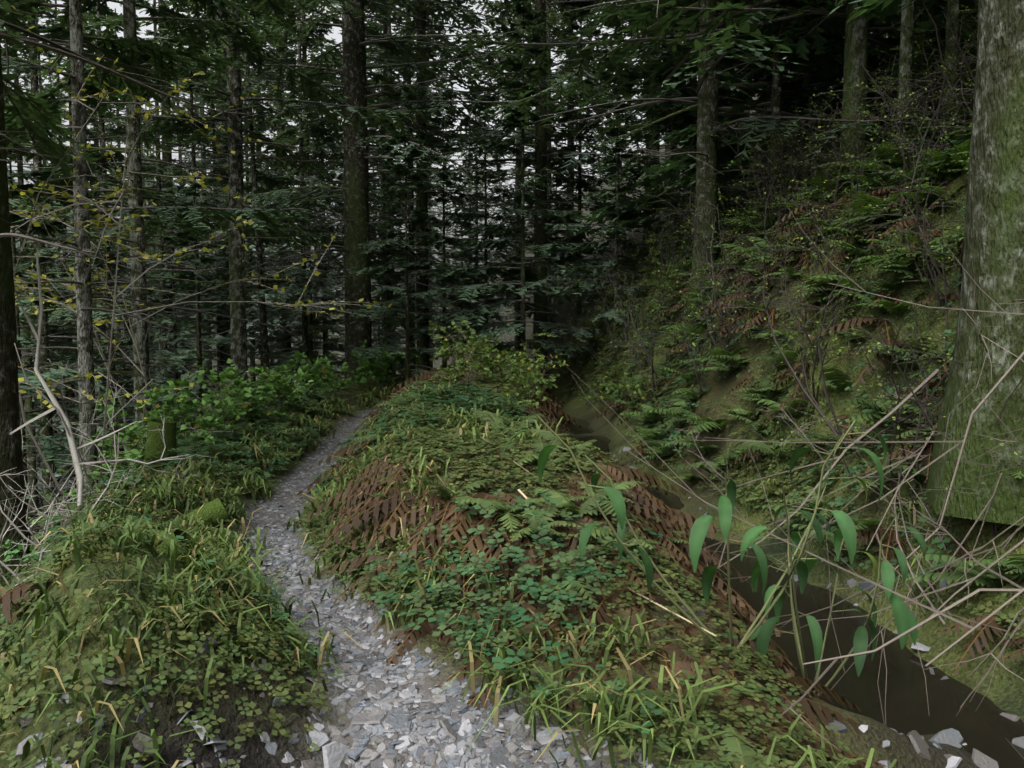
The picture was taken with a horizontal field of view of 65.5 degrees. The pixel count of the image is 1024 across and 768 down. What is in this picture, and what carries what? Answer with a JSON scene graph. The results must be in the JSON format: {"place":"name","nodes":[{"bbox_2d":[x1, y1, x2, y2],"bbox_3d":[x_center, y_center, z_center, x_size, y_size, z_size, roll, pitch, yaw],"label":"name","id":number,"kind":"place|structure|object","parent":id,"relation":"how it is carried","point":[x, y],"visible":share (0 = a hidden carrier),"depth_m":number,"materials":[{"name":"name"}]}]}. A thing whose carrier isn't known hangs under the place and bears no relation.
{"place":"outdoors","nodes":[
{"label":"outdoors","id":0,"kind":"place"},
{"bbox_2d":[1,0,844,320],"label":"sky","id":1,"kind":"structure","parent":0,"point":[119,9],"materials":[{"name":"white"}]},
{"bbox_2d":[0,30,1023,767],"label":"ground","id":2,"kind":"structure","parent":0,"point":[862,744],"depth_m":4.94,"materials":[{"name":"green plant"}]},
{"bbox_2d":[4,27,99,498],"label":"conifer","id":3,"kind":"object","parent":2,"relation":"on","point":[58,386],"visible":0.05,"depth_m":21.60,"materials":[{"name":"green plant"}]},
{"bbox_2d":[17,78,115,510],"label":"conifer","id":4,"kind":"object","parent":2,"relation":"on","point":[59,318],"visible":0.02,"depth_m":46.27,"materials":[{"name":"green plant"}]},
{"bbox_2d":[3,11,131,554],"bbox_3d":[-12.049,-2.007,20.259,3.937,17.801,4.555,3,5,40],"label":"conifer","id":5,"kind":"object","parent":2,"relation":"on","point":[29,403],"visible":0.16,"depth_m":20.05,"materials":[{"name":"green plant"}]},
{"bbox_2d":[2,13,132,444],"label":"conifer","id":6,"kind":"object","parent":2,"relation":"on","point":[13,172],"visible":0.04,"depth_m":27.70,"materials":[{"name":"green plant"}]},
{"bbox_2d":[15,0,129,496],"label":"conifer","id":7,"kind":"object","parent":2,"relation":"on","point":[71,394],"visible":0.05,"depth_m":25.71,"materials":[{"name":"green plant"}]},
{"bbox_2d":[25,257,121,543],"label":"tree","id":8,"kind":"object","parent":2,"relation":"on","point":[56,330],"visible":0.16,"depth_m":23.84,"materials":[{"name":"green plant"}]},
{"bbox_2d":[7,118,153,560],"bbox_3d":[-6.825,0.039,11.041,3.151,7.458,4.129,1,4,20],"label":"tree","id":9,"kind":"object","parent":2,"relation":"on","point":[50,449],"visible":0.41,"depth_m":10.91,"materials":[{"name":"green plant"}]},
{"bbox_2d":[10,0,159,509],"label":"conifer","id":10,"kind":"object","parent":2,"relation":"on","point":[51,359],"visible":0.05,"depth_m":31.52,"materials":[{"name":"green plant"}]},
{"bbox_2d":[39,337,134,525],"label":"tree","id":11,"kind":"object","parent":2,"relation":"on","point":[130,389],"visible":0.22,"depth_m":18.93,"materials":[{"name":"green plant"}]},
{"bbox_2d":[0,0,190,544],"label":"conifer","id":12,"kind":"object","parent":2,"relation":"on","point":[45,336],"visible":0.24,"depth_m":14.49,"materials":[{"name":"green plant"}]},
{"bbox_2d":[18,0,191,457],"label":"conifer","id":13,"kind":"object","parent":2,"relation":"on","point":[105,11],"visible":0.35,"depth_m":16.96,"materials":[{"name":"green plant"}]},
{"bbox_2d":[19,4,196,511],"bbox_3d":[-13.530,-3.096,25.063,7.140,22.154,5.895,-2,5,-28],"label":"conifer","id":14,"kind":"object","parent":2,"relation":"on","point":[89,132],"visible":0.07,"depth_m":24.76,"materials":[{"name":"green plant"}]},
{"bbox_2d":[20,12,196,474],"bbox_3d":[-17.507,-4.372,33.712,8.040,28.301,8.324,-3,5,-34],"label":"conifer","id":15,"kind":"object","parent":2,"relation":"on","point":[121,322],"visible":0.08,"depth_m":33.92,"materials":[{"name":"green plant"}]},
{"bbox_2d":[29,13,194,460],"bbox_3d":[-20.217,-5.486,38.252,9.076,31.946,9.396,-2,5,-32],"label":"conifer","id":16,"kind":"object","parent":2,"relation":"on","point":[102,378],"visible":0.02,"depth_m":38.67,"materials":[{"name":"green plant"}]},
{"bbox_2d":[94,125,155,400],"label":"conifer","id":17,"kind":"object","parent":2,"relation":"on","point":[120,327],"visible":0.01,"depth_m":56.65,"materials":[{"name":"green plant"}]},
{"bbox_2d":[91,8,180,441],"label":"conifer","id":18,"kind":"object","parent":2,"relation":"on","point":[128,337],"visible":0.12,"depth_m":29.59,"materials":[{"name":"green plant"}]},
{"bbox_2d":[0,0,277,586],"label":"conifer","id":19,"kind":"object","parent":2,"relation":"on","point":[12,131],"visible":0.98,"depth_m":6.23,"materials":[{"name":"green plant"}]},
{"bbox_2d":[75,91,211,416],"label":"conifer","id":20,"kind":"object","parent":2,"relation":"on","point":[144,185],"visible":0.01,"depth_m":48.98,"materials":[{"name":"green plant"}]},
{"bbox_2d":[63,0,229,417],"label":"conifer","id":21,"kind":"object","parent":2,"relation":"on","point":[155,32],"visible":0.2,"depth_m":22.58,"materials":[{"name":"green plant"}]},
{"bbox_2d":[0,0,297,449],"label":"conifer","id":22,"kind":"object","parent":2,"relation":"on","point":[172,19],"visible":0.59,"depth_m":11.42,"materials":[{"name":"green plant"}]},
{"bbox_2d":[8,0,297,412],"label":"conifer","id":23,"kind":"object","parent":2,"relation":"on","point":[170,103],"visible":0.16,"depth_m":25.88,"materials":[{"name":"green plant"}]},
{"bbox_2d":[0,0,313,502],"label":"conifer","id":24,"kind":"object","parent":2,"relation":"on","point":[84,347],"visible":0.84,"depth_m":8.96,"materials":[{"name":"green plant"}]},
{"bbox_2d":[107,194,218,454],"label":"tree","id":25,"kind":"object","parent":2,"relation":"on","point":[176,349],"visible":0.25,"depth_m":21.80,"materials":[{"name":"green plant"}]},
{"bbox_2d":[116,108,213,411],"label":"conifer","id":26,"kind":"object","parent":2,"relation":"on","point":[150,153],"visible":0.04,"depth_m":60.36,"materials":[{"name":"green plant"}]},
{"bbox_2d":[120,105,216,402],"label":"conifer","id":27,"kind":"object","parent":2,"relation":"on","point":[145,108],"visible":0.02,"depth_m":52.72,"materials":[{"name":"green plant"}]},
{"bbox_2d":[144,8,216,416],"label":"conifer","id":28,"kind":"object","parent":2,"relation":"on","point":[183,371],"visible":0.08,"depth_m":32.49,"materials":[{"name":"green plant"}]},
{"bbox_2d":[153,172,216,420],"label":"conifer","id":29,"kind":"object","parent":2,"relation":"on","point":[188,328],"visible":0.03,"depth_m":41.73,"materials":[{"name":"green plant"}]},
{"bbox_2d":[142,419,229,568],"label":"mossy logs","id":30,"kind":"object","parent":2,"relation":"on","point":[215,509],"visible":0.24,"depth_m":6.03,"materials":[{"name":"green plant"}]},
{"bbox_2d":[114,171,263,434],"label":"tree","id":31,"kind":"object","parent":2,"relation":"on","point":[186,274],"visible":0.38,"depth_m":16.84,"materials":[{"name":"green plant"}]},
{"bbox_2d":[73,1,307,427],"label":"conifer","id":32,"kind":"object","parent":2,"relation":"on","point":[216,292],"visible":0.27,"depth_m":18.57,"materials":[{"name":"green plant"}]},
{"bbox_2d":[121,1,276,417],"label":"conifer","id":33,"kind":"object","parent":2,"relation":"on","point":[219,354],"visible":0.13,"depth_m":26.65,"materials":[{"name":"green plant"}]},
{"bbox_2d":[41,0,373,391],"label":"conifer","id":34,"kind":"object","parent":2,"relation":"on","point":[226,349],"visible":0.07,"depth_m":29.54,"materials":[{"name":"green plant"}]},
{"bbox_2d":[149,8,275,434],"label":"conifer","id":35,"kind":"object","parent":2,"relation":"on","point":[208,362],"visible":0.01,"depth_m":51.26,"materials":[{"name":"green plant"}]},
{"bbox_2d":[13,0,446,415],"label":"conifer","id":36,"kind":"object","parent":2,"relation":"on","point":[238,329],"visible":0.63,"depth_m":13.88,"materials":[{"name":"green plant"}]},
{"bbox_2d":[207,14,297,387],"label":"conifer","id":37,"kind":"object","parent":2,"relation":"on","point":[251,246],"visible":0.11,"depth_m":24.56,"materials":[{"name":"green plant"}]},
{"bbox_2d":[176,12,344,409],"bbox_3d":[-10.928,-6.330,33.245,7.801,27.016,7.300,-4,5,-42],"label":"conifer","id":38,"kind":"object","parent":2,"relation":"on","point":[276,263],"visible":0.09,"depth_m":33.40,"materials":[{"name":"green plant"}]},
{"bbox_2d":[148,5,398,382],"bbox_3d":[-10.642,-10.656,35.703,9.766,36.141,10.436,1,4,13],"label":"conifer","id":39,"kind":"object","parent":2,"relation":"on","point":[316,300],"visible":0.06,"depth_m":36.48,"materials":[{"name":"green plant"}]},
{"bbox_2d":[246,16,301,393],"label":"conifer","id":40,"kind":"object","parent":2,"relation":"on","point":[287,337],"visible":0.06,"depth_m":35.81,"materials":[{"name":"green plant"}]},
{"bbox_2d":[190,1,359,407],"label":"conifer","id":41,"kind":"object","parent":2,"relation":"on","point":[271,181],"visible":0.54,"depth_m":18.21,"materials":[{"name":"green plant"}]},
{"bbox_2d":[259,313,293,388],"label":"conifer sapling","id":42,"kind":"object","parent":2,"relation":"on","point":[288,351],"visible":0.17,"depth_m":29.95,"materials":[{"name":"green plant"}]},
{"bbox_2d":[246,68,344,403],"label":"conifer","id":43,"kind":"object","parent":2,"relation":"on","point":[292,308],"visible":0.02,"depth_m":39.32,"materials":[{"name":"green plant"}]},
{"bbox_2d":[180,1,416,383],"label":"conifer","id":44,"kind":"object","parent":2,"relation":"on","point":[290,53],"visible":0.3,"depth_m":24.36,"materials":[{"name":"green plant"}]},
{"bbox_2d":[201,0,401,386],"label":"conifer","id":45,"kind":"object","parent":2,"relation":"on","point":[305,326],"visible":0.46,"depth_m":20.77,"materials":[{"name":"green plant"}]},
{"bbox_2d":[273,198,344,401],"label":"conifer sapling","id":46,"kind":"object","parent":2,"relation":"on","point":[339,348],"visible":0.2,"depth_m":26.71,"materials":[{"name":"green plant"}]},
{"bbox_2d":[273,116,344,380],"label":"conifer","id":47,"kind":"object","parent":2,"relation":"on","point":[317,318],"visible":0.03,"depth_m":58.05,"materials":[{"name":"green plant"}]},
{"bbox_2d":[274,8,376,369],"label":"conifer","id":48,"kind":"object","parent":2,"relation":"on","point":[317,47],"visible":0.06,"depth_m":29.60,"materials":[{"name":"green plant"}]},
{"bbox_2d":[139,0,552,381],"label":"conifer","id":49,"kind":"object","parent":2,"relation":"on","point":[358,246],"visible":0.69,"depth_m":18.36,"materials":[{"name":"green plant"}]},
{"bbox_2d":[190,0,505,275],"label":"conifer","id":50,"kind":"object","parent":2,"relation":"on","point":[377,26],"visible":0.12,"depth_m":27.35,"materials":[{"name":"green plant"}]},
{"bbox_2d":[328,127,404,361],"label":"conifer","id":51,"kind":"object","parent":2,"relation":"on","point":[374,290],"visible":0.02,"depth_m":51.34,"materials":[{"name":"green plant"}]},
{"bbox_2d":[281,3,480,376],"bbox_3d":[-5.326,-12.295,34.547,9.110,33.716,9.736,0,4,-5],"label":"conifer","id":52,"kind":"object","parent":2,"relation":"on","point":[389,31],"visible":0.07,"depth_m":34.55,"materials":[{"name":"green plant"}]},
{"bbox_2d":[316,23,454,376],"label":"conifer","id":53,"kind":"object","parent":2,"relation":"on","point":[373,280],"visible":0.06,"depth_m":44.06,"materials":[{"name":"green plant"}]},
{"bbox_2d":[371,249,404,380],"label":"conifer tree","id":54,"kind":"object","parent":2,"relation":"on","point":[380,332],"visible":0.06,"depth_m":33.65,"materials":[{"name":"green plant"}]},
{"bbox_2d":[310,8,480,376],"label":"conifer","id":55,"kind":"object","parent":2,"relation":"on","point":[387,294],"visible":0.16,"depth_m":30.32,"materials":[{"name":"green plant"}]},
{"bbox_2d":[339,129,453,383],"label":"conifer tree","id":56,"kind":"object","parent":2,"relation":"on","point":[374,311],"visible":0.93,"depth_m":16.76,"materials":[{"name":"green plant"}]},
{"bbox_2d":[329,1,490,371],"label":"conifer","id":57,"kind":"object","parent":2,"relation":"on","point":[411,228],"visible":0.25,"depth_m":27.47,"materials":[{"name":"green plant"}]},
{"bbox_2d":[376,96,450,324],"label":"conifer","id":58,"kind":"object","parent":2,"relation":"on","point":[414,237],"visible":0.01,"depth_m":73.80,"materials":[{"name":"green plant"}]},
{"bbox_2d":[279,0,557,370],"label":"conifer","id":59,"kind":"object","parent":2,"relation":"on","point":[421,10],"visible":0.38,"depth_m":22.61,"materials":[{"name":"green plant"}]},
{"bbox_2d":[371,15,490,370],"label":"conifer","id":60,"kind":"object","parent":2,"relation":"on","point":[430,212],"visible":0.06,"depth_m":47.30,"materials":[{"name":"green plant"}]},
{"bbox_2d":[398,114,472,367],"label":"conifer","id":61,"kind":"object","parent":2,"relation":"on","point":[436,228],"visible":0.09,"depth_m":67.13,"materials":[{"name":"green plant"}]},
{"bbox_2d":[379,91,510,367],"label":"conifer tree","id":62,"kind":"object","parent":2,"relation":"on","point":[416,265],"visible":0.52,"depth_m":21.73,"materials":[{"name":"green plant"}]},
{"bbox_2d":[430,195,503,370],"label":"conifer sapling","id":63,"kind":"object","parent":2,"relation":"on","point":[467,224],"visible":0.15,"depth_m":31.62,"materials":[{"name":"green plant"}]},
{"bbox_2d":[434,131,509,341],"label":"conifer","id":64,"kind":"object","parent":2,"relation":"on","point":[474,264],"visible":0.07,"depth_m":56.22,"materials":[{"name":"green plant"}]},
{"bbox_2d":[433,89,513,347],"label":"conifer","id":65,"kind":"object","parent":2,"relation":"on","point":[501,312],"visible":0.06,"depth_m":51.72,"materials":[{"name":"green plant"}]},
{"bbox_2d":[0,362,961,624],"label":"dead brush","id":66,"kind":"object","parent":2,"relation":"on","point":[62,512],"visible":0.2,"depth_m":5.79,"materials":[{"name":"brown plant"}]},
{"bbox_2d":[429,71,532,361],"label":"conifer","id":67,"kind":"object","parent":2,"relation":"on","point":[476,186],"visible":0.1,"depth_m":38.35,"materials":[{"name":"green plant"}]},
{"bbox_2d":[429,61,533,347],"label":"conifer tree","id":68,"kind":"object","parent":2,"relation":"on","point":[485,214],"visible":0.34,"depth_m":25.68,"materials":[{"name":"green plant"}]},
{"bbox_2d":[0,163,966,767],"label":"grass tufts","id":69,"kind":"object","parent":2,"relation":"on","point":[152,495],"visible":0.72,"depth_m":3.63,"materials":[{"name":"green plant"}]},
{"bbox_2d":[451,18,564,360],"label":"conifer","id":70,"kind":"object","parent":2,"relation":"on","point":[517,253],"visible":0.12,"depth_m":35.95,"materials":[{"name":"green plant"}]},
{"bbox_2d":[0,106,1022,767],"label":"ground cover leaves","id":71,"kind":"object","parent":2,"relation":"on","point":[470,450],"visible":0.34,"depth_m":4.26,"materials":[{"name":"green plant"}]},
{"bbox_2d":[0,64,1023,767],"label":"ferns","id":72,"kind":"object","parent":2,"relation":"on","point":[648,504],"visible":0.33,"depth_m":5.61,"materials":[{"name":"green plant"}]},
{"bbox_2d":[0,0,1023,596],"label":"leafy shrubs","id":73,"kind":"object","parent":2,"relation":"on","point":[238,392],"visible":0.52,"depth_m":8.99,"materials":[{"name":"green plant"}]},
{"bbox_2d":[0,0,1023,758],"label":"dead branches","id":74,"kind":"object","parent":2,"relation":"on","point":[110,462],"visible":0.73,"depth_m":4.55,"materials":[{"name":"grey wood"}]},
{"bbox_2d":[15,363,1023,767],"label":"gravel stones","id":75,"kind":"object","parent":2,"relation":"on","point":[367,717],"visible":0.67,"depth_m":3.40,"materials":[{"name":"grey gravel"}]},
{"bbox_2d":[445,0,595,348],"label":"conifer","id":76,"kind":"object","parent":2,"relation":"on","point":[496,184],"visible":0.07,"depth_m":43.11,"materials":[{"name":"green plant"}]},
{"bbox_2d":[421,0,623,362],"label":"conifer tree","id":77,"kind":"object","parent":2,"relation":"on","point":[523,275],"visible":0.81,"depth_m":18.56,"materials":[{"name":"green plant"}]},
{"bbox_2d":[389,0,661,392],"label":"conifer","id":78,"kind":"object","parent":2,"relation":"on","point":[541,155],"visible":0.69,"depth_m":20.72,"materials":[{"name":"green plant"}]},
{"bbox_2d":[435,0,641,338],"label":"conifer","id":79,"kind":"object","parent":2,"relation":"on","point":[497,8],"visible":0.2,"depth_m":29.58,"materials":[{"name":"green plant"}]},
{"bbox_2d":[525,137,577,289],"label":"conifer tree","id":80,"kind":"object","parent":2,"relation":"on","point":[558,145],"visible":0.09,"depth_m":35.30,"materials":[{"name":"green plant"}]},
{"bbox_2d":[489,2,643,277],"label":"conifer","id":81,"kind":"object","parent":2,"relation":"on","point":[558,72],"visible":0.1,"depth_m":33.25,"materials":[{"name":"green plant"}]},
{"bbox_2d":[491,0,660,325],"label":"conifer tree","id":82,"kind":"object","parent":2,"relation":"on","point":[580,237],"visible":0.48,"depth_m":22.42,"materials":[{"name":"green plant"}]},
{"bbox_2d":[532,66,658,345],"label":"conifer tree","id":83,"kind":"object","parent":2,"relation":"on","point":[596,247],"visible":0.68,"depth_m":17.80,"materials":[{"name":"green plant"}]},
{"bbox_2d":[558,2,663,243],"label":"conifer","id":84,"kind":"object","parent":2,"relation":"on","point":[618,111],"visible":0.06,"depth_m":41.02,"materials":[{"name":"green plant"}]},
{"bbox_2d":[520,0,718,245],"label":"conifer","id":85,"kind":"object","parent":2,"relation":"on","point":[589,36],"visible":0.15,"depth_m":20.88,"materials":[{"name":"green plant"}]},
{"bbox_2d":[546,0,721,241],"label":"conifer","id":86,"kind":"object","parent":2,"relation":"on","point":[553,19],"visible":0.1,"depth_m":23.80,"materials":[{"name":"green plant"}]},
{"bbox_2d":[577,14,744,232],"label":"conifer tree","id":87,"kind":"object","parent":2,"relation":"on","point":[646,132],"visible":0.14,"depth_m":19.97,"materials":[{"name":"green plant"}]},
{"bbox_2d":[604,4,759,220],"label":"conifer","id":88,"kind":"object","parent":2,"relation":"on","point":[667,149],"visible":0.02,"depth_m":30.42,"materials":[{"name":"green plant"}]},
{"bbox_2d":[563,0,802,262],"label":"conifer tree","id":89,"kind":"object","parent":2,"relation":"on","point":[637,216],"visible":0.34,"depth_m":16.74,"materials":[{"name":"green plant"}]},
{"bbox_2d":[454,0,949,319],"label":"conifer","id":90,"kind":"object","parent":2,"relation":"on","point":[708,113],"visible":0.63,"depth_m":12.28,"materials":[{"name":"green plant"}]},
{"bbox_2d":[500,414,925,696],"bbox_3d":[0.964,0.887,3.892,2.033,1.580,1.388,0,4,0],"label":"leaf plant","id":91,"kind":"object","parent":2,"relation":"on","point":[905,619],"visible":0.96,"depth_m":3.68,"materials":[{"name":"green plant"}]},
{"bbox_2d":[619,0,842,184],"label":"conifer tree","id":92,"kind":"object","parent":2,"relation":"on","point":[728,61],"visible":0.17,"depth_m":15.31,"materials":[{"name":"green plant"}]},
{"bbox_2d":[676,0,802,196],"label":"conifer","id":93,"kind":"object","parent":2,"relation":"on","point":[763,71],"visible":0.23,"depth_m":14.93,"materials":[{"name":"green plant"}]},
{"bbox_2d":[636,0,899,198],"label":"conifer tree","id":94,"kind":"object","parent":2,"relation":"on","point":[838,26],"visible":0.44,"depth_m":12.07,"materials":[{"name":"green plant"}]},
{"bbox_2d":[566,0,977,194],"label":"conifer","id":95,"kind":"object","parent":2,"relation":"on","point":[857,38],"visible":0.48,"depth_m":9.69,"materials":[{"name":"green plant"}]},
{"bbox_2d":[684,0,882,165],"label":"conifer tree","id":96,"kind":"object","parent":2,"relation":"on","point":[751,96],"depth_m":19.08,"materials":[{"name":"green plant"}]},
{"bbox_2d":[558,408,1023,767],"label":"ditch water","id":97,"kind":"structure","parent":2,"relation":"on","point":[987,728],"depth_m":4.50,"materials":[{"name":"black liquid"}]},
{"bbox_2d":[801,60,811,186],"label":"conifer","id":98,"kind":"object","parent":2,"relation":"on","point":[807,72],"visible":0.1,"depth_m":12.67,"materials":[{"name":"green plant"}]},
{"bbox_2d":[722,2,964,117],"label":"conifer tree","id":99,"kind":"object","parent":2,"relation":"on","point":[801,87],"visible":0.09,"depth_m":13.48,"materials":[{"name":"green plant"}]},
{"bbox_2d":[719,0,977,145],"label":"conifer tree","id":100,"kind":"object","parent":2,"relation":"on","point":[770,29],"visible":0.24,"depth_m":11.02,"materials":[{"name":"green plant"}]},
{"bbox_2d":[783,0,977,150],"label":"conifer tree","id":101,"kind":"object","parent":2,"relation":"on","point":[880,6],"visible":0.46,"depth_m":8.32,"materials":[{"name":"green plant"}]},
{"bbox_2d":[895,0,913,156],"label":"conifer","id":102,"kind":"object","parent":2,"relation":"on","point":[906,39],"visible":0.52,"depth_m":8.34,"materials":[{"name":"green plant"}]},
{"bbox_2d":[923,12,937,108],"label":"conifer","id":103,"kind":"object","parent":2,"relation":"on","point":[928,16],"visible":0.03,"depth_m":11.16,"materials":[{"name":"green plant"}]},
{"bbox_2d":[925,0,1023,525],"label":"trunk","id":104,"kind":"object","parent":2,"relation":"on","point":[993,247],"visible":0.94,"depth_m":4.69,"materials":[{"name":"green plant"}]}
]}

